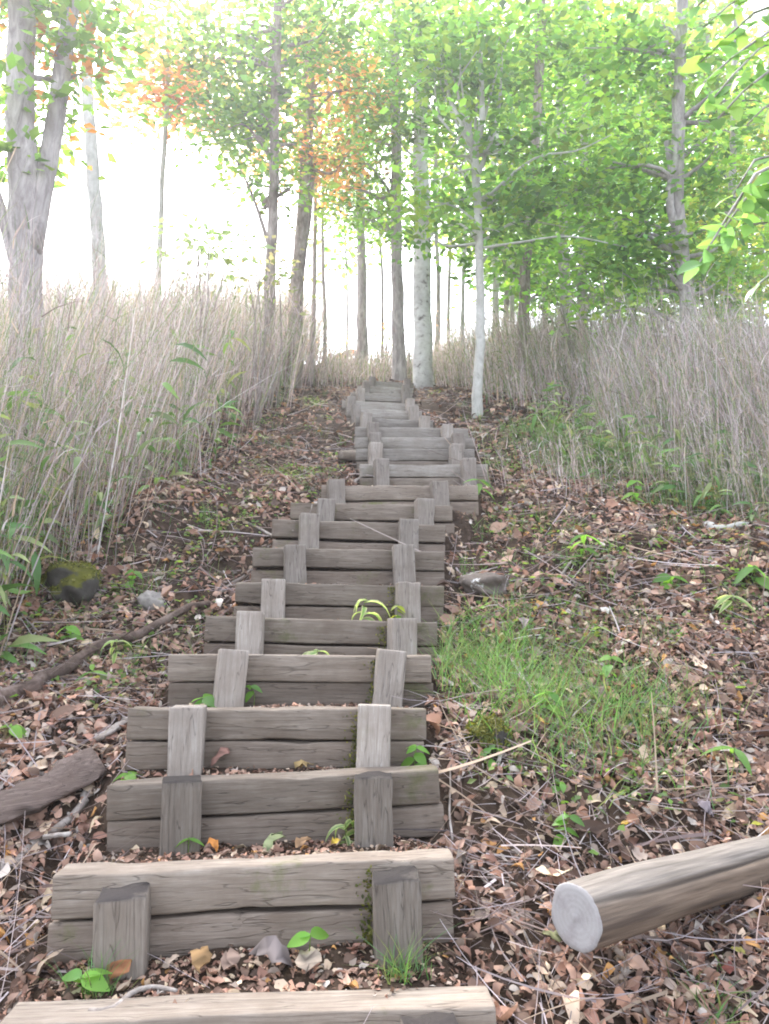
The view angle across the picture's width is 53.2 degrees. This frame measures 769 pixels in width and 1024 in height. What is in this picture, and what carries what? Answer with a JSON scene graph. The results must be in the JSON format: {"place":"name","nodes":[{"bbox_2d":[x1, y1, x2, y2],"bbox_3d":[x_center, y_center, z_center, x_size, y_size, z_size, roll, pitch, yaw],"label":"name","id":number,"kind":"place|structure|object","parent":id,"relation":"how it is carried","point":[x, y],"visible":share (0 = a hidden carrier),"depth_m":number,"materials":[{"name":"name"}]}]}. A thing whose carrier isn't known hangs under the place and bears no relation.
{"place":"outdoors","nodes":[
{"label":"outdoors","id":0,"kind":"place"},
{"bbox_2d":[0,366,768,1023],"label":"ground","id":1,"kind":"structure","parent":0,"point":[336,959],"depth_m":3.16,"materials":[{"name":"brown plant"}]},
{"bbox_2d":[0,784,90,870],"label":"fallen branch","id":2,"kind":"object","parent":1,"relation":"on","point":[61,824],"visible":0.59,"depth_m":2.62,"materials":[{"name":"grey wood"}]},
{"bbox_2d":[0,747,106,824],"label":"bark slab","id":3,"kind":"object","parent":1,"relation":"on","point":[70,775],"depth_m":2.69,"materials":[{"name":"brown wood"}]},
{"bbox_2d":[56,625,83,645],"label":"seedling","id":4,"kind":"object","parent":1,"relation":"on","point":[73,629],"visible":0.82,"depth_m":3.71,"materials":[{"name":"green plant"}]},
{"bbox_2d":[40,559,104,605],"bbox_3d":[-1.742,0.412,4.250,0.395,0.319,0.501,1,-9,-8],"label":"rock","id":5,"kind":"object","parent":1,"relation":"on","point":[78,581],"visible":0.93,"depth_m":4.06,"materials":[{"name":"grey stone"}]},
{"bbox_2d":[62,968,112,997],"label":"seedling","id":6,"kind":"object","parent":1,"relation":"on","point":[97,984],"visible":0.88,"depth_m":1.86,"materials":[{"name":"green plant"}]},
{"bbox_2d":[41,939,142,999],"bbox_3d":[-0.722,1.116,1.891,0.274,0.147,0.181,0,-9,0],"label":"grass tuft","id":7,"kind":"object","parent":1,"relation":"on","point":[88,991],"visible":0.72,"depth_m":1.88,"materials":[{"name":"green plant"}]},
{"bbox_2d":[0,0,189,470],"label":"deciduous tree","id":8,"kind":"object","parent":1,"relation":"on","point":[29,21],"visible":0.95,"depth_m":6.97,"materials":[{"name":"grey plant"}]},
{"bbox_2d":[0,600,210,706],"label":"fallen branch","id":9,"kind":"object","parent":1,"relation":"on","point":[44,675],"visible":0.92,"depth_m":3.57,"materials":[{"name":"brown wood"}]},
{"bbox_2d":[94,716,127,740],"bbox_3d":[-1.072,0.850,3.016,0.065,0.082,0.157,-6,-11,34],"label":"wood chunk","id":10,"kind":"object","parent":1,"relation":"on","point":[113,729],"visible":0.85,"depth_m":3.00,"materials":[{"name":"grey wood"}]},
{"bbox_2d":[39,0,194,408],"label":"deciduous tree","id":11,"kind":"object","parent":1,"relation":"on","point":[92,160],"visible":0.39,"depth_m":9.95,"materials":[{"name":"grey plant"}]},
{"bbox_2d":[106,959,131,980],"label":"fallen leaf","id":12,"kind":"object","parent":1,"relation":"on","point":[119,969],"visible":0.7,"depth_m":1.92,"materials":[{"name":"orange plant"}]},
{"bbox_2d":[0,312,250,664],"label":"bamboo grass","id":13,"kind":"structure","parent":1,"relation":"on","point":[24,641],"depth_m":4.56,"materials":[{"name":"green plant"}]},
{"bbox_2d":[137,590,165,610],"bbox_3d":[-1.255,0.492,4.136,0.152,0.142,0.146,3,-10,-18],"label":"rock","id":14,"kind":"object","parent":1,"relation":"on","point":[147,598],"visible":0.72,"depth_m":4.08,"materials":[{"name":"grey stone"}]},
{"bbox_2d":[77,1,258,370],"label":"maple tree","id":15,"kind":"object","parent":1,"relation":"on","point":[157,93],"visible":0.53,"depth_m":11.99,"materials":[{"name":"orange plant"}]},
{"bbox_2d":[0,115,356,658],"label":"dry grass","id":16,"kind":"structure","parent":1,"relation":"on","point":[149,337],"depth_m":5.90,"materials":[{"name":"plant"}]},
{"bbox_2d":[190,946,211,972],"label":"fallen leaf","id":17,"kind":"object","parent":1,"relation":"on","point":[201,956],"visible":1,"depth_m":1.95,"materials":[{"name":"plant"}]},
{"bbox_2d":[140,213,287,417],"bbox_3d":[-2.136,-2.155,9.061,1.758,2.572,1.372,-4,-10,24],"label":"shrub","id":18,"kind":"object","parent":1,"relation":"on","point":[201,248],"visible":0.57,"depth_m":8.98,"materials":[{"name":"green plant"}]},
{"bbox_2d":[220,947,240,971],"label":"fallen leaf","id":19,"kind":"object","parent":1,"relation":"on","point":[230,957],"visible":1,"depth_m":1.95,"materials":[{"name":"plant"}]},
{"bbox_2d":[0,986,495,1023],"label":"timber step","id":20,"kind":"object","parent":1,"relation":"on","point":[456,1005],"visible":1,"depth_m":1.75,"materials":[{"name":"grey wood"}]},
{"bbox_2d":[88,984,177,1010],"bbox_3d":[-0.600,1.151,1.819,0.206,0.023,0.073,6,-11,-31],"label":"fallen branch","id":21,"kind":"object","parent":20,"relation":"on","point":[130,994],"visible":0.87,"depth_m":1.85,"materials":[{"name":"grey wood"}]},
{"bbox_2d":[47,848,454,981],"bbox_3d":[-0.348,1.285,2.046,1.102,0.642,0.261,-1,-9,-3],"label":"timber step","id":22,"kind":"object","parent":1,"relation":"on","point":[158,909],"visible":0.9,"depth_m":2.09,"materials":[{"name":"grey wood"}]},
{"bbox_2d":[110,0,402,402],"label":"deciduous tree","id":23,"kind":"object","parent":1,"relation":"on","point":[272,62],"visible":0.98,"depth_m":11.05,"materials":[{"name":"green plant"}]},
{"bbox_2d":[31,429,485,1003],"bbox_3d":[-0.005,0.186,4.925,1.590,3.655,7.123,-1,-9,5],"label":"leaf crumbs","id":24,"kind":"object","parent":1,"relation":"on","point":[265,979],"visible":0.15,"depth_m":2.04,"materials":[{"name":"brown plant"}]},
{"bbox_2d":[198,225,336,421],"bbox_3d":[-1.481,-2.258,9.527,1.764,2.482,1.788,-1,-9,8],"label":"shrub","id":25,"kind":"object","parent":1,"relation":"on","point":[266,269],"visible":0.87,"depth_m":9.43,"materials":[{"name":"green plant"}]},
{"bbox_2d":[248,935,293,967],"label":"fallen leaf","id":26,"kind":"object","parent":1,"relation":"on","point":[274,949],"visible":1,"depth_m":1.96,"materials":[{"name":"grey plant"}]},
{"bbox_2d":[106,764,444,855],"bbox_3d":[-0.346,1.166,2.490,1.106,0.634,0.268,-2,-9,-3],"label":"timber step","id":27,"kind":"object","parent":1,"relation":"on","point":[377,805],"visible":0.77,"depth_m":2.53,"materials":[{"name":"grey wood"}]},
{"bbox_2d":[125,704,425,775],"bbox_3d":[-0.393,1.011,2.776,1.097,0.632,0.272,1,-9,-3],"label":"timber step","id":28,"kind":"object","parent":1,"relation":"on","point":[186,740],"visible":0.77,"depth_m":2.81,"materials":[{"name":"grey wood"}]},
{"bbox_2d":[156,0,406,388],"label":"deciduous tree","id":29,"kind":"object","parent":1,"relation":"on","point":[302,227],"visible":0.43,"depth_m":12.93,"materials":[{"name":"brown plant"}]},
{"bbox_2d":[167,648,432,706],"bbox_3d":[-0.344,0.879,3.151,1.106,0.631,0.294,0,-9,-3],"label":"timber step","id":30,"kind":"object","parent":1,"relation":"on","point":[383,676],"visible":0.72,"depth_m":3.20,"materials":[{"name":"grey wood"}]},
{"bbox_2d":[287,927,328,950],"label":"seedling","id":31,"kind":"object","parent":1,"relation":"on","point":[300,938],"visible":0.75,"depth_m":1.97,"materials":[{"name":"green plant"}]},
{"bbox_2d":[295,946,321,975],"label":"fallen leaf","id":32,"kind":"object","parent":1,"relation":"on","point":[307,960],"visible":1,"depth_m":1.94,"materials":[{"name":"beige plant"}]},
{"bbox_2d":[203,611,436,664],"bbox_3d":[-0.302,0.796,3.598,1.104,0.633,0.273,2,-9,-3],"label":"timber step","id":33,"kind":"object","parent":1,"relation":"on","point":[251,632],"visible":0.62,"depth_m":3.64,"materials":[{"name":"grey wood"}]},
{"bbox_2d":[285,94,382,383],"bbox_3d":[-1.145,-4.893,14.154,2.274,5.136,3.459,0,-9,0],"label":"slender tree","id":34,"kind":"object","parent":1,"relation":"on","point":[314,263],"visible":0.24,"depth_m":14.47,"materials":[{"name":"green plant"}]},
{"bbox_2d":[291,72,379,356],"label":"slender tree","id":35,"kind":"object","parent":1,"relation":"on","point":[349,270],"visible":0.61,"depth_m":17.50,"materials":[{"name":"green plant"}]},
{"bbox_2d":[233,579,443,624],"bbox_3d":[-0.237,0.672,3.988,1.102,0.622,0.258,1,-9,-3],"label":"timber step","id":36,"kind":"object","parent":1,"relation":"on","point":[273,597],"visible":0.59,"depth_m":4.03,"materials":[{"name":"grey wood"}]},
{"bbox_2d":[293,138,385,373],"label":"slender tree","id":37,"kind":"object","parent":1,"relation":"on","point":[323,277],"visible":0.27,"depth_m":15.48,"materials":[{"name":"green plant"}]},
{"bbox_2d":[325,819,353,845],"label":"bamboo sprig","id":38,"kind":"object","parent":1,"relation":"on","point":[347,834],"visible":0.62,"depth_m":2.47,"materials":[{"name":"green plant"}]},
{"bbox_2d":[338,450,355,461],"bbox_3d":[-0.298,-0.519,7.168,0.316,0.150,0.161,-7,-12,36],"label":"timber offcut","id":39,"kind":"object","parent":1,"relation":"on","point":[346,455],"visible":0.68,"depth_m":7.17,"materials":[{"name":"grey wood"}]},
{"bbox_2d":[251,544,443,585],"bbox_3d":[-0.207,0.506,4.353,1.107,0.636,0.258,1,-9,-3],"label":"timber step","id":40,"kind":"object","parent":1,"relation":"on","point":[404,562],"visible":0.69,"depth_m":4.39,"materials":[{"name":"grey wood"}]},
{"bbox_2d":[284,30,413,367],"bbox_3d":[-0.652,-6.463,16.745,3.279,7.307,3.729,0,-9,0],"label":"deciduous tree","id":41,"kind":"object","parent":1,"relation":"on","point":[362,331],"visible":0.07,"depth_m":16.43,"materials":[{"name":"green plant"}]},
{"bbox_2d":[272,513,444,555],"bbox_3d":[-0.165,0.351,4.801,1.097,0.637,0.267,2,-9,-3],"label":"timber step","id":42,"kind":"object","parent":1,"relation":"on","point":[310,530],"visible":0.51,"depth_m":4.84,"materials":[{"name":"grey wood"}]},
{"bbox_2d":[352,598,389,620],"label":"bamboo sprig","id":43,"kind":"object","parent":1,"relation":"on","point":[363,612],"visible":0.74,"depth_m":3.90,"materials":[{"name":"green plant"}]},
{"bbox_2d":[290,498,453,536],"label":"timber step","id":44,"kind":"object","parent":1,"relation":"on","point":[425,511],"visible":0.41,"depth_m":5.20,"materials":[{"name":"grey wood"}]},
{"bbox_2d":[278,0,474,380],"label":"deciduous tree","id":45,"kind":"object","parent":1,"relation":"on","point":[399,370],"visible":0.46,"depth_m":13.56,"materials":[{"name":"green plant"}]},
{"bbox_2d":[342,298,413,366],"bbox_3d":[0.064,-3.967,17.574,2.128,1.599,1.856,-9,-13,42],"label":"shrub","id":46,"kind":"object","parent":1,"relation":"on","point":[387,336],"visible":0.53,"depth_m":17.47,"materials":[{"name":"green plant"}]},
{"bbox_2d":[342,396,417,414],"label":"timber step","id":47,"kind":"object","parent":1,"relation":"on","point":[349,402],"visible":0.34,"depth_m":9.78,"materials":[{"name":"grey wood"}]},
{"bbox_2d":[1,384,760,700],"bbox_3d":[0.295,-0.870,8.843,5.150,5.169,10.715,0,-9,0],"label":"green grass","id":48,"kind":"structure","parent":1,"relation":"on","point":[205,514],"depth_m":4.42,"materials":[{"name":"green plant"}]},
{"bbox_2d":[350,388,411,402],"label":"timber step","id":49,"kind":"object","parent":1,"relation":"on","point":[359,394],"visible":0.33,"depth_m":10.67,"materials":[{"name":"grey wood"}]},
{"bbox_2d":[346,404,421,423],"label":"timber step","id":50,"kind":"object","parent":1,"relation":"on","point":[354,411],"visible":0.44,"depth_m":9.18,"materials":[{"name":"grey wood"}]},
{"bbox_2d":[0,375,768,1023],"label":"dead straw","id":51,"kind":"object","parent":1,"relation":"on","point":[488,883],"visible":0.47,"depth_m":2.98,"materials":[{"name":"beige plant"}]},
{"bbox_2d":[0,377,768,854],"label":"ground plants","id":52,"kind":"object","parent":1,"relation":"on","point":[470,781],"visible":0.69,"depth_m":4.05,"materials":[{"name":"green plant"}]},
{"bbox_2d":[357,381,412,397],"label":"timber step","id":53,"kind":"object","parent":1,"relation":"on","point":[382,390],"visible":0.36,"depth_m":11.48,"materials":[{"name":"grey wood"}]},
{"bbox_2d":[307,336,470,388],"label":"dry grass","id":54,"kind":"structure","parent":1,"relation":"on","point":[352,371],"depth_m":14.73,"materials":[{"name":"plant"}]},
{"bbox_2d":[364,376,413,392],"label":"timber step","id":55,"kind":"object","parent":1,"relation":"on","point":[373,381],"visible":0.28,"depth_m":12.28,"materials":[{"name":"grey wood"}]},
{"bbox_2d":[355,412,432,427],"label":"timber step","id":56,"kind":"object","parent":1,"relation":"on","point":[365,418],"visible":0.24,"depth_m":8.57,"materials":[{"name":"grey wood"}]},
{"bbox_2d":[332,69,459,364],"bbox_3d":[-0.109,-6.902,17.944,2.811,7.668,2.819,-9,-13,42],"label":"slender tree","id":57,"kind":"object","parent":1,"relation":"on","point":[382,296],"visible":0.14,"depth_m":17.48,"materials":[{"name":"green plant"}]},
{"bbox_2d":[321,479,478,515],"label":"timber step","id":58,"kind":"object","parent":1,"relation":"on","point":[463,499],"visible":0.41,"depth_m":5.60,"materials":[{"name":"grey wood"}]},
{"bbox_2d":[345,923,459,984],"bbox_3d":[0.046,1.096,1.901,0.343,0.146,0.210,4,-10,-25],"label":"grass tuft","id":59,"kind":"object","parent":1,"relation":"on","point":[400,967],"visible":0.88,"depth_m":1.90,"materials":[{"name":"green plant"}]},
{"bbox_2d":[355,422,467,436],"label":"timber step","id":60,"kind":"object","parent":1,"relation":"on","point":[446,430],"visible":0.27,"depth_m":7.98,"materials":[{"name":"grey wood"}]},
{"bbox_2d":[353,432,474,453],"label":"timber step","id":61,"kind":"object","parent":1,"relation":"on","point":[413,442],"visible":0.32,"depth_m":7.47,"materials":[{"name":"grey wood"}]},
{"bbox_2d":[355,442,474,468],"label":"timber step","id":62,"kind":"object","parent":1,"relation":"on","point":[403,456],"visible":0.47,"depth_m":7.03,"materials":[{"name":"grey wood"}]},
{"bbox_2d":[401,745,428,765],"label":"seedling","id":63,"kind":"object","parent":1,"relation":"on","point":[419,758],"visible":0.76,"depth_m":2.78,"materials":[{"name":"green plant"}]},
{"bbox_2d":[359,458,488,486],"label":"timber step","id":64,"kind":"object","parent":1,"relation":"on","point":[382,471],"visible":0.6,"depth_m":6.57,"materials":[{"name":"grey wood"}]},
{"bbox_2d":[328,0,522,389],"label":"birch tree","id":65,"kind":"object","parent":1,"relation":"on","point":[423,375],"visible":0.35,"depth_m":12.66,"materials":[{"name":"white plant"}]},
{"bbox_2d":[381,0,503,354],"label":"slender tree","id":66,"kind":"object","parent":1,"relation":"on","point":[438,282],"visible":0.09,"depth_m":17.98,"materials":[{"name":"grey plant"}]},
{"bbox_2d":[430,151,500,364],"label":"slender tree","id":67,"kind":"object","parent":1,"relation":"on","point":[466,166],"visible":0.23,"depth_m":15.47,"materials":[{"name":"green plant"}]},
{"bbox_2d":[431,119,533,343],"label":"slender tree","id":68,"kind":"object","parent":1,"relation":"on","point":[449,271],"visible":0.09,"depth_m":18.98,"materials":[{"name":"green plant"}]},
{"bbox_2d":[459,572,508,599],"bbox_3d":[0.590,0.444,4.396,0.338,0.172,0.371,10,-13,11],"label":"rock","id":69,"kind":"object","parent":1,"relation":"on","point":[468,583],"visible":0.59,"depth_m":4.27,"materials":[{"name":"grey stone"}]},
{"bbox_2d":[462,713,512,752],"bbox_3d":[0.400,0.853,2.943,0.201,0.156,0.224,-9,-1,-17],"label":"rock","id":70,"kind":"object","parent":1,"relation":"on","point":[483,730],"visible":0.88,"depth_m":2.89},
{"bbox_2d":[352,0,628,417],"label":"forked tree","id":71,"kind":"object","parent":1,"relation":"on","point":[479,26],"visible":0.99,"depth_m":9.86,"materials":[{"name":"green plant"}]},
{"bbox_2d":[456,36,552,323],"bbox_3d":[2.632,-5.786,15.361,2.406,6.842,2.652,6,-11,-34],"label":"slender tree","id":72,"kind":"object","parent":1,"relation":"on","point":[511,267],"visible":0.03,"depth_m":14.98,"materials":[{"name":"green plant"}]},
{"bbox_2d":[431,4,578,351],"bbox_3d":[2.582,-6.927,17.368,3.990,7.829,3.753,0,-9,0],"label":"slender tree","id":73,"kind":"object","parent":1,"relation":"on","point":[495,285],"visible":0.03,"depth_m":16.99,"materials":[{"name":"green plant"}]},
{"bbox_2d":[440,59,588,329],"bbox_3d":[3.118,-7.122,18.299,3.571,7.901,4.043,0,-9,0],"label":"slender tree","id":74,"kind":"object","parent":1,"relation":"on","point":[507,299],"visible":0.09,"depth_m":18.21,"materials":[{"name":"green plant"}]},
{"bbox_2d":[476,2,619,315],"bbox_3d":[4.359,-8.126,20.312,4.352,10.126,5.138,5,-10,-27],"label":"slender tree","id":75,"kind":"object","parent":1,"relation":"on","point":[532,15],"visible":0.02,"depth_m":20.07,"materials":[{"name":"green plant"}]},
{"bbox_2d":[532,690,564,716],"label":"seedling","id":76,"kind":"object","parent":1,"relation":"on","point":[554,696],"visible":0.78,"depth_m":3.14,"materials":[{"name":"green plant"}]},
{"bbox_2d":[445,0,662,391],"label":"deciduous tree","id":77,"kind":"object","parent":1,"relation":"on","point":[525,278],"visible":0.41,"depth_m":12.06,"materials":[{"name":"green plant"}]},
{"bbox_2d":[552,812,584,846],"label":"seedling","id":78,"kind":"object","parent":1,"relation":"on","point":[573,817],"visible":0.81,"depth_m":2.57,"materials":[{"name":"green plant"}]},
{"bbox_2d":[492,274,672,404],"bbox_3d":[2.929,-2.402,10.871,2.657,1.924,1.796,0,-9,0],"label":"shrub","id":79,"kind":"object","parent":1,"relation":"on","point":[555,298],"visible":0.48,"depth_m":10.96,"materials":[{"name":"green plant"}]},
{"bbox_2d":[412,579,763,811],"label":"green grass","id":80,"kind":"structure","parent":1,"relation":"on","point":[489,671],"depth_m":3.30,"materials":[{"name":"green plant"}]},
{"bbox_2d":[473,4,707,380],"bbox_3d":[3.972,-6.014,14.178,3.772,7.790,3.642,5,-11,-29],"label":"deciduous tree","id":81,"kind":"object","parent":1,"relation":"on","point":[620,182],"visible":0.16,"depth_m":14.15,"materials":[{"name":"green plant"}]},
{"bbox_2d":[502,0,692,320],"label":"slender tree","id":82,"kind":"object","parent":1,"relation":"on","point":[645,13],"visible":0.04,"depth_m":20.00,"materials":[{"name":"green plant"}]},
{"bbox_2d":[432,253,768,519],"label":"dry grass","id":83,"kind":"structure","parent":1,"relation":"on","point":[568,375],"depth_m":7.59,"materials":[{"name":"plant"}]},
{"bbox_2d":[595,655,624,683],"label":"seedling","id":84,"kind":"object","parent":1,"relation":"on","point":[609,665],"visible":0.81,"depth_m":3.51,"materials":[{"name":"green plant"}]},
{"bbox_2d":[462,399,768,616],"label":"dry grass","id":85,"kind":"structure","parent":1,"relation":"on","point":[573,464],"depth_m":5.95,"materials":[{"name":"plant"}]},
{"bbox_2d":[462,404,768,534],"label":"green grass","id":86,"kind":"structure","parent":1,"relation":"on","point":[523,426],"depth_m":6.81,"materials":[{"name":"green plant"}]},
{"bbox_2d":[533,1,717,341],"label":"deciduous tree","id":87,"kind":"object","parent":1,"relation":"on","point":[594,150],"visible":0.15,"depth_m":14.57,"materials":[{"name":"green plant"}]},
{"bbox_2d":[509,0,768,410],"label":"gnarled tree","id":88,"kind":"object","parent":1,"relation":"on","point":[676,243],"visible":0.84,"depth_m":9.66,"materials":[{"name":"green plant"}]},
{"bbox_2d":[525,374,768,521],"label":"bamboo grass","id":89,"kind":"structure","parent":1,"relation":"on","point":[699,497],"depth_m":6.50,"materials":[{"name":"green plant"}]},
{"bbox_2d":[597,79,706,324],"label":"slender tree","id":90,"kind":"object","parent":1,"relation":"on","point":[619,148],"visible":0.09,"depth_m":15.80,"materials":[{"name":"green plant"}]},
{"bbox_2d":[569,0,746,321],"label":"slender tree","id":91,"kind":"object","parent":1,"relation":"on","point":[645,91],"visible":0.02,"depth_m":20.93,"materials":[{"name":"green plant"}]},
{"bbox_2d":[551,834,768,952],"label":"sawn log","id":92,"kind":"object","parent":1,"relation":"on","point":[597,910],"visible":0.99,"depth_m":2.11,"materials":[{"name":"brown wood"}]},
{"bbox_2d":[652,573,688,589],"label":"seedling","id":93,"kind":"object","parent":1,"relation":"on","point":[667,579],"visible":0.75,"depth_m":4.27,"materials":[{"name":"green plant"}]},
{"bbox_2d":[615,0,768,311],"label":"slender tree","id":94,"kind":"object","parent":1,"relation":"on","point":[707,36],"visible":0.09,"depth_m":20.03,"materials":[{"name":"green plant"}]},
{"bbox_2d":[629,3,768,332],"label":"deciduous tree","id":95,"kind":"object","parent":1,"relation":"on","point":[762,135],"visible":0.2,"depth_m":14.05,"materials":[{"name":"green plant"}]},
{"bbox_2d":[651,943,751,1023],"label":"grass tuft","id":96,"kind":"object","parent":1,"relation":"on","point":[720,1008],"visible":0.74,"depth_m":2.01,"materials":[{"name":"plant"}]},
{"bbox_2d":[664,12,768,330],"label":"slender tree","id":97,"kind":"object","parent":1,"relation":"on","point":[754,31],"visible":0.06,"depth_m":20.91,"materials":[{"name":"green plant"}]},
{"bbox_2d":[677,0,768,301],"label":"overhanging tree","id":98,"kind":"object","parent":1,"relation":"on","point":[754,199],"visible":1,"depth_m":2.17,"materials":[{"name":"green plant"}]},
{"bbox_2d":[700,746,751,775],"bbox_3d":[1.309,0.969,2.958,0.142,0.123,0.172,0,-9,0],"label":"seedling","id":99,"kind":"object","parent":1,"relation":"on","point":[741,756],"visible":0.9,"depth_m":2.96,"materials":[{"name":"green plant"}]},
{"bbox_2d":[712,595,755,614],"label":"bamboo sprig","id":100,"kind":"object","parent":1,"relation":"on","point":[726,603],"visible":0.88,"depth_m":4.04,"materials":[{"name":"green plant"}]},
{"bbox_2d":[703,521,766,531],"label":"fallen branch","id":101,"kind":"object","parent":1,"relation":"on","point":[711,525],"visible":0.5,"depth_m":5.15,"materials":[{"name":"grey wood"}]},
{"bbox_2d":[730,564,768,589],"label":"bamboo sprig","id":102,"kind":"object","parent":1,"relation":"on","point":[743,573],"visible":0.94,"depth_m":4.21,"materials":[{"name":"green plant"}]},
{"bbox_2d":[0,0,768,366],"label":"sky","id":103,"kind":"structure","parent":0,"point":[139,165],"materials":[{"name":"white"}]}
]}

